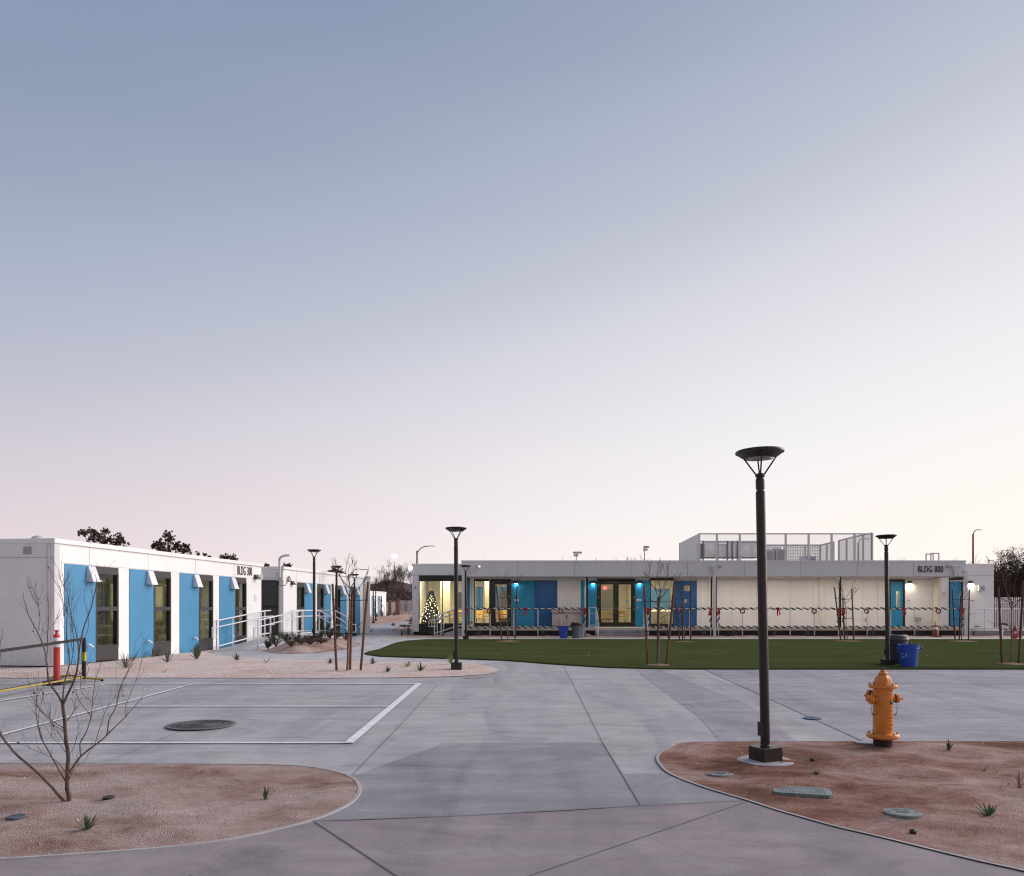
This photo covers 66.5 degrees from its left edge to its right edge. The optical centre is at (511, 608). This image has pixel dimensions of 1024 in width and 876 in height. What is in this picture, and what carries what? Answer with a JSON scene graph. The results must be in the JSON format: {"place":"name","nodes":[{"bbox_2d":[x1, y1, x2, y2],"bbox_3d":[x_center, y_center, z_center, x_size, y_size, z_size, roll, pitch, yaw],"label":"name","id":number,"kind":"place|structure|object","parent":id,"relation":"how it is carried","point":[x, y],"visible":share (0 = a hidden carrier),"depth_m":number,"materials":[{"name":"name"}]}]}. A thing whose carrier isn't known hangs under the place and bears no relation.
{"place":"outdoors","nodes":[
{"label":"outdoors","id":0,"kind":"place"},
{"bbox_2d":[370,581,411,609],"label":"hills","id":1,"kind":"structure","parent":0,"point":[407,586],"depth_m":404.97,"materials":[{"name":"brown plant"}]},
{"bbox_2d":[0,621,860,820],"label":"plaza paving","id":2,"kind":"structure","parent":0,"point":[640,721],"depth_m":11.51,"materials":[{"name":"concrete"}]},
{"bbox_2d":[0,638,103,691],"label":"portable net","id":3,"kind":"object","parent":2,"relation":"on","point":[83,657],"visible":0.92,"depth_m":15.00,"materials":[{"name":"black fabric"}]},
{"bbox_2d":[42,630,70,684],"bbox_3d":[-9.080,0.967,15.569,0.480,1.080,0.480,0,0,-23],"label":"delineator post","id":4,"kind":"object","parent":2,"relation":"on","point":[56,637],"visible":0.88,"depth_m":15.52,"materials":[{"name":"red plastic"}]},
{"bbox_2d":[0,763,357,857],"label":"gravel bed","id":5,"kind":"object","parent":2,"relation":"on","point":[59,816],"visible":0.98,"depth_m":6.68,"materials":[{"name":"brown gravel"}]},
{"bbox_2d":[6,814,26,820],"bbox_3d":[-3.967,1.677,6.250,0.141,0.039,0.140,0,0,0],"label":"valve cover","id":6,"kind":"object","parent":5,"relation":"on","point":[13,817],"visible":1,"depth_m":6.23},
{"bbox_2d":[0,556,150,801],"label":"bare tree","id":7,"kind":"object","parent":5,"relation":"on","point":[68,770],"visible":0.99,"depth_m":6.67,"materials":[{"name":"brown plant"}]},
{"bbox_2d":[70,813,98,829],"bbox_3d":[-3.251,1.616,5.945,0.192,0.143,0.114,0,0,-24],"label":"agave","id":8,"kind":"object","parent":5,"relation":"on","point":[87,823],"visible":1,"depth_m":5.93,"materials":[{"name":"green plant"}]},
{"bbox_2d":[165,720,235,729],"bbox_3d":[-4.272,1.588,10.733,0.910,0.024,0.910,0,0,0],"label":"manhole cover","id":9,"kind":"object","parent":2,"relation":"on","point":[199,724],"visible":1,"depth_m":10.64,"materials":[{"name":"metal"}]},
{"bbox_2d":[0,683,421,742],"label":"court lines","id":10,"kind":"object","parent":2,"relation":"on","point":[365,728],"visible":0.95,"depth_m":10.55,"materials":[{"name":"white paint"}]},
{"bbox_2d":[0,650,497,677],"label":"gravel bed by building","id":11,"kind":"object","parent":2,"relation":"on","point":[205,664],"visible":0.88,"depth_m":18.42,"materials":[{"name":"beige gravel"}]},
{"bbox_2d":[331,553,368,670],"bbox_3d":[-3.777,0.103,18.197,0.912,2.880,0.721,0,0,44],"label":"staked tree","id":12,"kind":"object","parent":11,"relation":"on","point":[349,648],"visible":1,"depth_m":18.21,"materials":[{"name":"brown plant"}]},
{"bbox_2d":[445,527,466,669],"bbox_3d":[-1.319,-0.243,18.468,0.512,3.374,0.512,0,0,-2],"label":"street lamp","id":13,"kind":"object","parent":11,"relation":"on","point":[456,664],"visible":1,"depth_m":18.42,"materials":[{"name":"brown metal"}]},
{"bbox_2d":[218,634,333,650],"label":"access ramp","id":14,"kind":"structure","parent":2,"relation":"on","point":[250,645],"depth_m":27.36,"materials":[{"name":"concrete"}]},
{"bbox_2d":[212,610,274,649],"bbox_3d":[-9.625,0.726,28.204,0.051,1.357,4.629,0,0,8],"label":"ramp rail","id":15,"kind":"object","parent":14,"relation":"on","point":[247,637],"visible":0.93,"depth_m":28.16,"materials":[{"name":"white metal"}]},
{"bbox_2d":[253,610,318,649],"bbox_3d":[-8.151,0.721,28.603,0.051,1.348,5.550,0,0,8],"label":"ramp rail","id":16,"kind":"object","parent":14,"relation":"on","point":[281,621],"visible":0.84,"depth_m":27.90,"materials":[{"name":"white metal"}]},
{"bbox_2d":[291,610,355,640],"bbox_3d":[-7.822,0.728,32.680,2.500,1.363,1.190,0,0,0],"label":"ramp rail","id":17,"kind":"object","parent":14,"relation":"on","point":[297,631],"visible":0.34,"depth_m":32.97,"materials":[{"name":"white metal"}]},
{"bbox_2d":[318,610,340,638],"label":"ramp rail","id":18,"kind":"object","parent":14,"relation":"on","point":[324,619],"visible":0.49,"depth_m":31.29,"materials":[{"name":"white metal"}]},
{"bbox_2d":[264,638,355,653],"bbox_3d":[-7.016,1.261,28.834,2.609,0.262,9.348,0,0,0],"label":"shrub bed","id":19,"kind":"object","parent":2,"relation":"on","point":[305,647],"visible":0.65,"depth_m":25.41,"materials":[{"name":"beige gravel"}]},
{"bbox_2d":[265,632,283,645],"bbox_3d":[-7.791,1.000,25.565,0.639,0.498,0.480,0,0,0],"label":"leafy shrub","id":20,"kind":"object","parent":19,"relation":"on","point":[273,640],"visible":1,"depth_m":25.53,"materials":[{"name":"green plant"}]},
{"bbox_2d":[307,549,320,637],"bbox_3d":[-7.326,-0.509,28.900,0.512,3.374,0.512,0,0,-10],"label":"street lamp","id":21,"kind":"object","parent":19,"relation":"on","point":[314,593],"visible":0.98,"depth_m":28.86,"materials":[{"name":"brown metal"}]},
{"bbox_2d":[0,741,1023,868],"bbox_3d":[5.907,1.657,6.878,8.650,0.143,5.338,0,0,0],"label":"red gravel bed","id":22,"kind":"object","parent":2,"relation":"on","point":[950,831],"visible":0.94,"depth_m":7.37,"materials":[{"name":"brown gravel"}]},
{"bbox_2d":[707,772,733,776],"bbox_3d":[2.071,1.658,7.762,0.265,0.040,0.190,0,0,0],"label":"valve cover","id":23,"kind":"object","parent":22,"relation":"on","point":[720,774],"visible":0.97,"depth_m":7.72,"materials":[{"name":"grey"}]},
{"bbox_2d":[737,755,793,766],"bbox_3d":[2.740,1.671,8.435,0.600,0.078,0.600,0,0,0],"label":"lamp footing","id":24,"kind":"object","parent":22,"relation":"on","point":[746,759],"visible":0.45,"depth_m":8.28,"materials":[{"name":"concrete"}]},
{"bbox_2d":[735,446,784,762],"bbox_3d":[2.703,-0.029,8.420,0.512,3.374,0.512,-1,1,-22],"label":"street lamp","id":25,"kind":"object","parent":24,"relation":"on","point":[764,751],"visible":1,"depth_m":8.38,"materials":[{"name":"brown metal"}]},
{"bbox_2d":[773,785,832,798],"bbox_3d":[2.617,1.658,7.048,0.500,0.047,0.290,0,0,16],"label":"utility box lid","id":26,"kind":"object","parent":22,"relation":"on","point":[811,792],"visible":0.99,"depth_m":6.97,"materials":[{"name":"grey concrete"}]},
{"bbox_2d":[656,740,1023,870],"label":"edging","id":27,"kind":"object","parent":22,"relation":"on","point":[659,762],"visible":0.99,"depth_m":6.84,"materials":[{"name":"concrete"}]},
{"bbox_2d":[864,668,902,747],"bbox_3d":[4.354,1.183,9.197,0.412,0.975,0.363,0,0,39],"label":"fire hydrant","id":28,"kind":"object","parent":22,"relation":"on","point":[881,697],"visible":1,"depth_m":9.10,"materials":[{"name":"orange metal"}]},
{"bbox_2d":[883,808,922,819],"bbox_3d":[3.154,1.657,6.301,0.292,0.040,0.269,0,0,0],"label":"valve cover","id":29,"kind":"object","parent":22,"relation":"on","point":[905,813],"visible":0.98,"depth_m":6.25,"materials":[{"name":"grey concrete"}]},
{"bbox_2d":[976,803,997,815],"bbox_3d":[3.877,1.630,6.360,0.158,0.115,0.216,0,0,18],"label":"plant","id":30,"kind":"object","parent":22,"relation":"on","point":[989,811],"visible":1,"depth_m":6.38,"materials":[{"name":"green plant"}]},
{"bbox_2d":[0,801,1023,875],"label":"paving","id":31,"kind":"structure","parent":0,"point":[748,838],"depth_m":5.49,"materials":[{"name":"concrete"}]},
{"bbox_2d":[0,763,361,859],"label":"edging","id":32,"kind":"object","parent":31,"relation":"on","point":[355,798],"visible":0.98,"depth_m":5.83,"materials":[{"name":"concrete"}]},
{"bbox_2d":[106,666,857,875],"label":"pavement joints","id":33,"kind":"object","parent":31,"relation":"on","point":[521,812],"visible":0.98,"depth_m":6.63,"materials":[{"name":"grey concrete"}]},
{"bbox_2d":[0,0,1023,583],"label":"sky","id":34,"kind":"structure","parent":0,"point":[368,280],"materials":[{"name":"blue"}]},
{"bbox_2d":[318,743,747,820],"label":"dark paving","id":35,"kind":"structure","parent":0,"point":[452,779],"depth_m":7.41,"materials":[{"name":"concrete"}]},
{"bbox_2d":[210,632,1023,664],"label":"path","id":36,"kind":"structure","parent":0,"point":[373,641],"depth_m":25.43,"materials":[{"name":"concrete"}]},
{"bbox_2d":[558,626,569,637],"bbox_3d":[2.374,1.084,36.000,0.546,0.555,0.464,0,0,0],"label":"trash can","id":37,"kind":"object","parent":36,"relation":"on","point":[563,631],"visible":0.97,"depth_m":35.83,"materials":[{"name":"blue plastic"}]},
{"bbox_2d":[570,622,582,637],"bbox_3d":[2.976,0.993,36.000,0.588,0.737,0.533,0,0,0],"label":"trash can","id":38,"kind":"object","parent":36,"relation":"on","point":[576,629],"visible":0.98,"depth_m":35.82,"materials":[{"name":"grey plastic"}]},
{"bbox_2d":[343,610,1023,637],"bbox_3d":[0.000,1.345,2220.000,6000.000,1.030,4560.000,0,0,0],"label":"ground","id":39,"kind":"structure","parent":0,"point":[405,616],"depth_m":79.16,"materials":[{"name":"soil"}]},
{"bbox_2d":[77,526,129,546],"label":"pine tree","id":40,"kind":"object","parent":39,"relation":"on","point":[119,540],"visible":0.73,"depth_m":61.86,"materials":[{"name":"green plant"}]},
{"bbox_2d":[0,535,262,666],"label":"modular building","id":41,"kind":"structure","parent":39,"relation":"on","point":[186,601],"depth_m":21.60,"materials":[{"name":"grey"}]},
{"bbox_2d":[96,566,118,660],"bbox_3d":[-11.024,0.130,21.036,0.310,2.500,0.963,0,0,8],"label":"window","id":42,"kind":"structure","parent":41,"relation":"in","point":[110,652],"depth_m":21.21,"materials":[{"name":"black glass"}]},
{"bbox_2d":[154,571,170,654],"bbox_3d":[-10.659,0.130,23.504,0.310,2.500,0.884,0,0,8],"label":"window","id":43,"kind":"structure","parent":41,"relation":"in","point":[158,574],"depth_m":23.62,"materials":[{"name":"brown metal"}]},
{"bbox_2d":[199,574,212,650],"bbox_3d":[-10.300,0.130,25.938,0.310,2.500,0.878,0,0,8],"label":"window","id":44,"kind":"structure","parent":41,"relation":"in","point":[208,642],"depth_m":26.11,"materials":[{"name":"brown metal"}]},
{"bbox_2d":[235,577,246,644],"bbox_3d":[-9.952,0.130,28.286,0.310,2.500,0.866,0,0,8],"label":"window","id":45,"kind":"structure","parent":41,"relation":"in","point":[239,580],"depth_m":28.57,"materials":[{"name":"brown metal"}]},
{"bbox_2d":[150,530,191,554],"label":"pine tree","id":46,"kind":"object","parent":39,"relation":"on","point":[159,545],"visible":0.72,"depth_m":61.84,"materials":[{"name":"green plant"}]},
{"bbox_2d":[261,554,363,636],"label":"modular building","id":47,"kind":"structure","parent":39,"relation":"on","point":[284,589],"depth_m":33.76,"materials":[{"name":"grey"}]},
{"bbox_2d":[297,582,304,632],"bbox_3d":[-9.187,0.130,33.463,0.310,2.500,0.801,0,0,8],"label":"window","id":48,"kind":"structure","parent":47,"relation":"in","point":[299,584],"depth_m":33.75,"materials":[{"name":"brown metal"}]},
{"bbox_2d":[317,584,323,631],"bbox_3d":[-8.778,0.130,35.576,0.120,2.500,0.739,0,0,8],"label":"window","id":49,"kind":"structure","parent":47,"relation":"in","point":[319,586],"depth_m":35.79,"materials":[{"name":"brown metal"}]},
{"bbox_2d":[338,586,340,636],"bbox_3d":[-8.463,0.130,37.703,0.120,2.500,0.691,0,0,8],"label":"window","id":50,"kind":"structure","parent":47,"relation":"in","point":[339,590],"depth_m":37.99,"materials":[{"name":"brown metal"}]},
{"bbox_2d":[331,566,341,631],"bbox_3d":[-8.093,-0.297,36.000,0.512,3.374,0.512,0,0,-10],"label":"street lamp","id":51,"kind":"object","parent":39,"relation":"on","point":[336,591],"visible":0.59,"depth_m":35.97,"materials":[{"name":"brown metal"}]},
{"bbox_2d":[350,574,358,635],"bbox_3d":[-7.915,-0.183,39.200,0.476,3.138,0.476,0,0,-10],"label":"street lamp","id":52,"kind":"object","parent":39,"relation":"on","point":[354,633],"visible":0.81,"depth_m":39.16,"materials":[{"name":"brown metal"}]},
{"bbox_2d":[363,576,370,633],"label":"modular building","id":53,"kind":"structure","parent":39,"relation":"on","point":[367,629],"depth_m":41.57,"materials":[{"name":"grey"}]},
{"bbox_2d":[370,591,386,615],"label":"modular building","id":54,"kind":"structure","parent":39,"relation":"on","point":[381,596],"depth_m":99.04,"materials":[{"name":"grey"}]},
{"bbox_2d":[370,576,392,596],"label":"bare tree","id":55,"kind":"object","parent":39,"relation":"on","point":[380,584],"visible":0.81,"depth_m":113.77,"materials":[{"name":"brown plant"}]},
{"bbox_2d":[376,587,411,612],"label":"scrub","id":56,"kind":"object","parent":39,"relation":"on","point":[406,599],"visible":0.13,"depth_m":132.80,"materials":[{"name":"plant"}]},
{"bbox_2d":[377,559,411,599],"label":"bare tree","id":57,"kind":"object","parent":39,"relation":"on","point":[389,590],"visible":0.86,"depth_m":114.91,"materials":[{"name":"brown plant"}]},
{"bbox_2d":[389,562,411,599],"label":"bare tree","id":58,"kind":"object","parent":39,"relation":"on","point":[390,570],"visible":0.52,"depth_m":121.88,"materials":[{"name":"brown plant"}]},
{"bbox_2d":[391,568,411,599],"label":"bare tree","id":59,"kind":"object","parent":39,"relation":"on","point":[401,588],"visible":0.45,"depth_m":115.87,"materials":[{"name":"brown plant"}]},
{"bbox_2d":[595,631,644,635],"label":"entrance steps","id":60,"kind":"structure","parent":39,"relation":"on","point":[621,633],"depth_m":38.39,"materials":[{"name":"concrete"}]},
{"bbox_2d":[412,560,994,635],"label":"modular building","id":61,"kind":"structure","parent":39,"relation":"on","point":[715,584],"depth_m":41.18,"materials":[{"name":"grey"}]},
{"bbox_2d":[420,589,440,622],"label":"christmas tree","id":62,"kind":"object","parent":61,"relation":"on","point":[430,603],"visible":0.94,"depth_m":42.14,"materials":[{"name":"green plant"}]},
{"bbox_2d":[419,575,461,633],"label":"window","id":63,"kind":"structure","parent":61,"relation":"in","point":[423,627],"depth_m":41.18,"materials":[{"name":"black"}]},
{"bbox_2d":[474,579,489,625],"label":"window","id":64,"kind":"structure","parent":61,"relation":"in","point":[475,624],"depth_m":41.18,"materials":[{"name":"black"}]},
{"bbox_2d":[490,579,510,625],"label":"door","id":65,"kind":"structure","parent":61,"relation":"in","point":[493,582],"depth_m":41.18,"materials":[{"name":"black"}]},
{"bbox_2d":[551,609,581,625],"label":"serving cabinet","id":66,"kind":"object","parent":61,"relation":"on","point":[570,616],"visible":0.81,"depth_m":40.56,"materials":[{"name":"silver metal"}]},
{"bbox_2d":[599,582,615,626],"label":"door","id":67,"kind":"structure","parent":61,"relation":"in","point":[601,624],"depth_m":41.18,"materials":[{"name":"black"}]},
{"bbox_2d":[616,582,632,626],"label":"door","id":68,"kind":"structure","parent":61,"relation":"in","point":[618,624],"depth_m":41.18,"materials":[{"name":"black"}]},
{"bbox_2d":[650,578,673,626],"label":"window","id":69,"kind":"structure","parent":61,"relation":"in","point":[651,579],"depth_m":41.18,"materials":[{"name":"black"}]},
{"bbox_2d":[700,541,756,559],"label":"rooftop duct","id":70,"kind":"object","parent":61,"relation":"on","point":[727,550],"visible":0.76,"depth_m":46.00,"materials":[{"name":"metal"}]},
{"bbox_2d":[679,532,872,559],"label":"roof screen","id":71,"kind":"object","parent":61,"relation":"on","point":[856,547],"visible":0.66,"depth_m":46.31,"materials":[{"name":"grey metal"}]},
{"bbox_2d":[772,547,784,559],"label":"rooftop unit","id":72,"kind":"object","parent":61,"relation":"on","point":[779,553],"visible":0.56,"depth_m":48.00,"materials":[{"name":"metal"}]},
{"bbox_2d":[891,582,902,626],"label":"door","id":73,"kind":"structure","parent":61,"relation":"in","point":[896,615],"depth_m":41.21,"materials":[{"name":"blue metal"}]},
{"bbox_2d":[950,581,960,626],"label":"door","id":74,"kind":"structure","parent":61,"relation":"in","point":[956,595],"depth_m":41.21,"materials":[{"name":"blue metal"}]},
{"bbox_2d":[969,630,1023,635],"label":"retaining wall","id":75,"kind":"structure","parent":39,"relation":"on","point":[987,633],"depth_m":38.80,"materials":[{"name":"concrete"}]},
{"bbox_2d":[969,608,1023,629],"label":"guard rail","id":76,"kind":"object","parent":75,"relation":"on","point":[984,627],"visible":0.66,"depth_m":38.89,"materials":[{"name":"grey metal"}]},
{"bbox_2d":[985,556,1023,606],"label":"bare tree","id":77,"kind":"object","parent":39,"relation":"on","point":[1018,582],"visible":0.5,"depth_m":55.27,"materials":[{"name":"plant"}]},
{"bbox_2d":[986,556,1023,625],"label":"bare tree","id":78,"kind":"object","parent":39,"relation":"on","point":[1000,579],"visible":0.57,"depth_m":54.73,"materials":[{"name":"brown plant"}]},
{"bbox_2d":[989,544,1023,603],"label":"bare tree","id":79,"kind":"object","parent":39,"relation":"on","point":[1011,557],"visible":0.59,"depth_m":57.53,"materials":[{"name":"brown plant"}]},
{"bbox_2d":[994,580,1023,625],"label":"scrub","id":80,"kind":"object","parent":39,"relation":"on","point":[1002,593],"visible":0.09,"depth_m":60.38,"materials":[{"name":"brown plant"}]},
{"bbox_2d":[994,597,1023,629],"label":"picket fence","id":81,"kind":"object","parent":39,"relation":"on","point":[1004,614],"visible":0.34,"depth_m":46.98,"materials":[{"name":"white metal"}]},
{"bbox_2d":[364,639,1023,669],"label":"turf","id":82,"kind":"structure","parent":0,"point":[827,654],"depth_m":23.99,"materials":[{"name":"green plant"}]},
{"bbox_2d":[460,565,470,638],"bbox_3d":[-2.028,-0.277,34.200,0.497,3.273,0.497,0,0,-3],"label":"street lamp","id":83,"kind":"object","parent":82,"relation":"on","point":[465,630],"visible":0.99,"depth_m":34.15,"materials":[{"name":"brown metal"}]},
{"bbox_2d":[496,571,524,640],"bbox_3d":[-0.054,-0.107,32.816,1.302,3.108,1.142,0,0,0],"label":"staked tree","id":84,"kind":"object","parent":82,"relation":"on","point":[507,607],"visible":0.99,"depth_m":32.81,"materials":[{"name":"brown plant"}]},
{"bbox_2d":[647,664,668,665],"bbox_3d":[3.626,1.381,19.404,0.593,0.027,0.601,0,0,0],"label":"mulch ring","id":85,"kind":"object","parent":82,"relation":"on","point":[658,664],"visible":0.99,"depth_m":19.28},
{"bbox_2d":[643,557,680,664],"bbox_3d":[3.695,0.099,19.392,0.907,2.800,0.752,0,0,0],"label":"staked tree","id":86,"kind":"object","parent":85,"relation":"on","point":[659,597],"visible":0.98,"depth_m":19.46,"materials":[{"name":"brown plant"}]},
{"bbox_2d":[671,572,695,640],"bbox_3d":[7.276,-0.083,32.548,1.322,3.062,1.009,0,0,41],"label":"staked tree","id":87,"kind":"object","parent":82,"relation":"on","point":[683,612],"visible":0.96,"depth_m":32.58,"materials":[{"name":"brown plant"}]},
{"bbox_2d":[875,534,896,664],"bbox_3d":[9.320,-0.212,19.403,0.494,3.256,0.494,-1,0,-5],"label":"street lamp","id":88,"kind":"object","parent":82,"relation":"on","point":[887,660],"visible":0.97,"depth_m":19.36,"materials":[{"name":"brown metal"}]},
{"bbox_2d":[884,634,911,663],"bbox_3d":[9.778,1.026,19.820,0.620,0.735,0.555,0,0,0],"label":"trash can","id":89,"kind":"object","parent":82,"relation":"on","point":[895,639],"visible":0.64,"depth_m":19.63,"materials":[{"name":"plastic"}]},
{"bbox_2d":[896,644,922,666],"bbox_3d":[9.683,1.139,19.059,0.588,0.530,0.508,0,0,0],"label":"trash can","id":90,"kind":"object","parent":82,"relation":"on","point":[908,655],"visible":1,"depth_m":18.89,"materials":[{"name":"blue plastic"}]},
{"bbox_2d":[948,573,976,639],"bbox_3d":[19.043,-0.068,33.032,1.110,3.026,1.004,0,0,0],"label":"staked tree","id":91,"kind":"object","parent":82,"relation":"on","point":[960,606],"visible":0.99,"depth_m":33.09,"materials":[{"name":"brown plant"}]},
{"bbox_2d":[988,556,1023,662],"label":"staked tree","id":92,"kind":"object","parent":82,"relation":"on","point":[1000,626],"visible":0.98,"depth_m":19.81,"materials":[{"name":"brown plant"}]},
{"bbox_2d":[386,635,1023,637],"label":"soil strip","id":93,"kind":"object","parent":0,"point":[777,636],"visible":0.78,"depth_m":37.51,"materials":[{"name":"brown soil"}]},
{"bbox_2d":[428,608,461,635],"bbox_3d":[-3.304,0.660,38.950,1.732,1.424,0.052,0,0,0],"label":"ramp rail","id":94,"kind":"object","parent":93,"relation":"on","point":[441,621],"visible":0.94,"depth_m":38.93,"materials":[{"name":"grey metal"}]},
{"bbox_2d":[467,608,585,634],"bbox_3d":[0.674,0.644,38.700,5.946,1.333,0.052,0,0,0],"label":"guard rail","id":95,"kind":"object","parent":93,"relation":"on","point":[526,627],"visible":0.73,"depth_m":38.68,"materials":[{"name":"grey metal"}]},
{"bbox_2d":[471,607,582,609],"bbox_3d":[0.670,-0.002,38.700,5.882,0.153,0.154,0,0,0],"label":"garland","id":96,"kind":"object","parent":95,"relation":"attached to","point":[528,609],"visible":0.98,"depth_m":38.67},
{"bbox_2d":[589,607,598,635],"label":"hand rail","id":97,"kind":"object","parent":93,"relation":"on","point":[597,626],"visible":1,"depth_m":38.59,"materials":[{"name":"grey metal"}]},
{"bbox_2d":[648,608,710,634],"bbox_3d":[8.303,0.644,38.700,3.143,1.333,0.052,0,0,0],"label":"guard rail","id":98,"kind":"object","parent":93,"relation":"on","point":[679,627],"visible":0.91,"depth_m":38.68,"materials":[{"name":"grey metal"}]},
{"bbox_2d":[718,608,838,634],"bbox_3d":[13.209,0.644,38.700,5.999,1.333,0.052,0,0,0],"label":"guard rail","id":99,"kind":"object","parent":93,"relation":"on","point":[814,627],"visible":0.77,"depth_m":38.68,"materials":[{"name":"grey metal"}]},
{"bbox_2d":[719,625,837,628],"bbox_3d":[13.204,0.913,38.701,5.927,0.156,0.155,0,0,0],"label":"garland","id":100,"kind":"object","parent":99,"relation":"attached to","point":[781,626],"visible":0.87,"depth_m":38.66},
{"bbox_2d":[843,608,962,634],"bbox_3d":[19.376,0.644,38.700,5.933,1.333,0.052,0,0,0],"label":"guard rail","id":101,"kind":"object","parent":93,"relation":"on","point":[890,627],"visible":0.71,"depth_m":38.68,"materials":[{"name":"grey metal"}]},
{"bbox_2d":[846,607,958,609],"bbox_3d":[19.378,0.003,38.702,5.861,0.155,0.152,0,0,0],"label":"garland","id":102,"kind":"object","parent":101,"relation":"attached to","point":[901,607],"visible":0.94,"depth_m":38.66},
{"bbox_2d":[845,626,960,628],"bbox_3d":[19.380,0.912,38.700,5.862,0.157,0.151,0,0,0],"label":"garland","id":103,"kind":"object","parent":101,"relation":"attached to","point":[902,626],"visible":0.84,"depth_m":38.66},
{"bbox_2d":[636,670,795,740],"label":"band paving","id":104,"kind":"structure","parent":0,"point":[722,717],"depth_m":12.18,"materials":[{"name":"concrete"}]},
{"bbox_2d":[706,670,1023,740],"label":"paving","id":105,"kind":"structure","parent":0,"point":[934,705],"depth_m":13.31,"materials":[{"name":"concrete"}]},
{"bbox_3d":[14.032,1.329,32.581,1.095,0.027,1.093,0,0,0],"label":"mulch ring","id":106,"kind":"object","parent":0,"visible":0},
{"bbox_2d":[834,582,858,639],"bbox_3d":[14.055,0.090,32.743,0.973,2.716,0.717,0,0,41],"label":"staked tree","id":107,"kind":"object","parent":106,"relation":"on","point":[843,602],"visible":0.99,"depth_m":32.82,"materials":[{"name":"brown plant"}]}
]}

